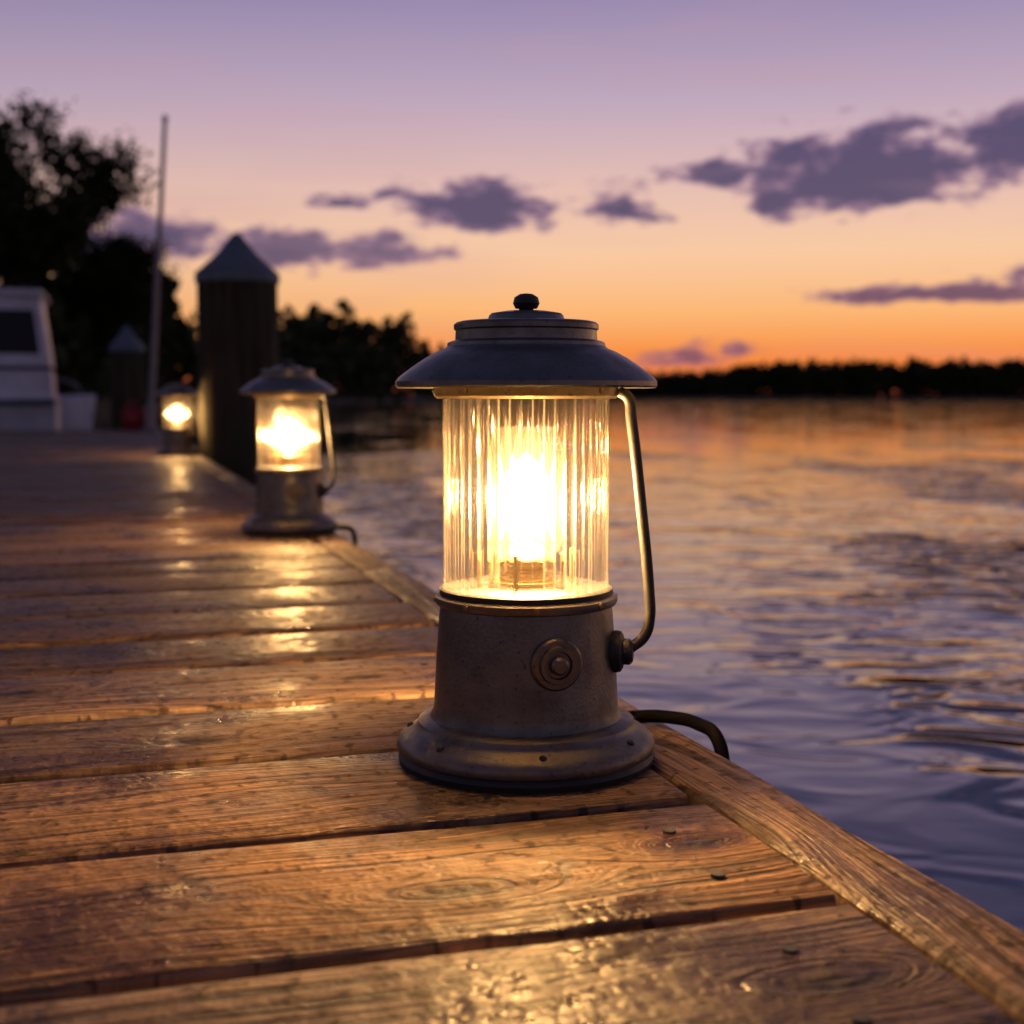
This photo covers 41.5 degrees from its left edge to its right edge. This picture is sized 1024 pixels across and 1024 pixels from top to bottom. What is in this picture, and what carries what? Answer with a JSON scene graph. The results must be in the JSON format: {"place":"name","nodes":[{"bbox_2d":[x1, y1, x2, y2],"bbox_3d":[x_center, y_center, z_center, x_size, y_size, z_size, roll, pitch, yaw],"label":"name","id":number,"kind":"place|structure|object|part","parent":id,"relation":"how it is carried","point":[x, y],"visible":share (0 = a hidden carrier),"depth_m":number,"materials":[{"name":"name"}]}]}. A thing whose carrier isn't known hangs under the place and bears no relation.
{"place":"outdoors","nodes":[
{"label":"outdoors","id":0,"kind":"place"},
{"bbox_2d":[0,0,1023,395],"label":"sky","id":1,"kind":"structure","parent":0,"point":[704,184],"materials":[{"name":"purple"}]},
{"bbox_2d":[62,388,1023,413],"bbox_3d":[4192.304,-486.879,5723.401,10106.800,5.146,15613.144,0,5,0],"label":"ground","id":2,"kind":"structure","parent":0,"point":[102,405],"depth_m":238.88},
{"bbox_2d":[0,111,49,280],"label":"tree","id":3,"kind":"object","parent":2,"relation":"on","point":[6,157],"visible":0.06,"depth_m":64.17,"materials":[{"name":"green plant"}]},
{"bbox_2d":[0,90,158,287],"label":"tree","id":4,"kind":"object","parent":2,"relation":"on","point":[39,240],"visible":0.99,"depth_m":57.79,"materials":[{"name":"green plant"}]},
{"bbox_2d":[49,228,181,334],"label":"tree","id":5,"kind":"object","parent":2,"relation":"on","point":[112,292],"visible":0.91,"depth_m":65.34,"materials":[{"name":"green plant"}]},
{"bbox_2d":[108,325,145,429],"bbox_3d":[-4.420,-0.067,15.651,0.408,4.157,0.408,0,5,0],"label":"dock piling","id":6,"kind":"object","parent":2,"relation":"on","point":[126,348],"visible":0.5,"depth_m":15.37,"materials":[{"name":"brown wood"}]},
{"bbox_2d":[194,233,279,486],"bbox_3d":[-1.610,0.509,8.072,0.490,4.295,0.490,0,5,0],"label":"dock piling","id":7,"kind":"object","parent":2,"relation":"on","point":[237,279],"visible":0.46,"depth_m":7.76,"materials":[{"name":"brown wood"}]},
{"bbox_2d":[0,430,1023,1023],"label":"wooden dock","id":8,"kind":"object","parent":2,"relation":"on","point":[218,804],"visible":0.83,"depth_m":1.03,"materials":[{"name":"brown wood"}]},
{"bbox_2d":[56,378,95,429],"bbox_3d":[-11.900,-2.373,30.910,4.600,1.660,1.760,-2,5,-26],"label":"bucket","id":9,"kind":"object","parent":8,"relation":"on","point":[76,412],"visible":0.34,"depth_m":31.44,"materials":[{"name":"white plastic"}]},
{"bbox_2d":[122,400,145,429],"bbox_3d":[-3.891,-1.001,13.917,0.239,0.307,0.140,-1,5,-11],"label":"fuel can","id":10,"kind":"object","parent":8,"relation":"on","point":[133,418],"visible":0.99,"depth_m":13.86,"materials":[{"name":"red plastic"}]},
{"bbox_2d":[139,115,167,429],"bbox_3d":[-3.647,-2.419,13.744,0.366,3.175,0.220,0,5,0],"label":"flagpole","id":11,"kind":"object","parent":8,"relation":"on","point":[150,421],"visible":0.98,"depth_m":13.74,"materials":[{"name":"metal"}]},
{"bbox_2d":[156,381,198,455],"bbox_3d":[-1.967,-0.553,7.932,0.241,0.433,0.241,0,5,-3],"label":"dock lantern","id":12,"kind":"object","parent":8,"relation":"on","point":[178,437],"visible":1,"depth_m":7.87,"materials":[{"name":"metal"}]},
{"bbox_2d":[239,359,337,535],"bbox_3d":[-0.561,-0.166,3.392,0.241,0.433,0.241,0,5,-3],"label":"dock lantern","id":13,"kind":"object","parent":8,"relation":"on","point":[291,491],"visible":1,"depth_m":3.33,"materials":[{"name":"metal"}]},
{"bbox_2d":[337,525,357,545],"bbox_3d":[-0.438,0.193,3.408,0.066,0.319,0.174,-2,5,-25],"label":"power cable","id":14,"kind":"object","parent":8,"relation":"attached to","point":[351,530],"visible":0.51,"depth_m":3.36,"materials":[{"name":"black rubber"}]},
{"bbox_2d":[395,293,656,793],"bbox_3d":[0.013,0.016,1.250,0.241,0.433,0.241,0,5,0],"label":"dock lantern","id":15,"kind":"object","parent":8,"relation":"on","point":[534,655],"visible":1,"depth_m":1.18,"materials":[{"name":"metal"}]},
{"bbox_2d":[628,709,729,760],"bbox_3d":[0.153,0.388,1.358,0.146,0.360,0.108,4,6,39],"label":"power cable","id":16,"kind":"object","parent":8,"relation":"attached to","point":[712,731],"visible":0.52,"depth_m":1.37,"materials":[{"name":"black rubber"}]},
{"bbox_2d":[0,262,1023,404],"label":"distant trees","id":17,"kind":"object","parent":2,"relation":"on","point":[348,358],"visible":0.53,"depth_m":215.30,"materials":[{"name":"green plant"}]},
{"bbox_2d":[91,399,1023,931],"bbox_3d":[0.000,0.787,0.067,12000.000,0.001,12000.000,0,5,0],"label":"water","id":18,"kind":"structure","parent":0,"point":[837,635],"depth_m":6.84,"materials":[{"name":"blue liquid"}]},
{"bbox_2d":[0,288,60,429],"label":"cabin boat","id":19,"kind":"object","parent":18,"relation":"on","point":[29,398],"visible":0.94,"depth_m":16.51,"materials":[{"name":"painted fiberglass"},{"name":"glass"}]},
{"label":"windows","id":20,"kind":"part","parent":19,"relation":"part of","materials":[{"name":"black glass"}]}
]}

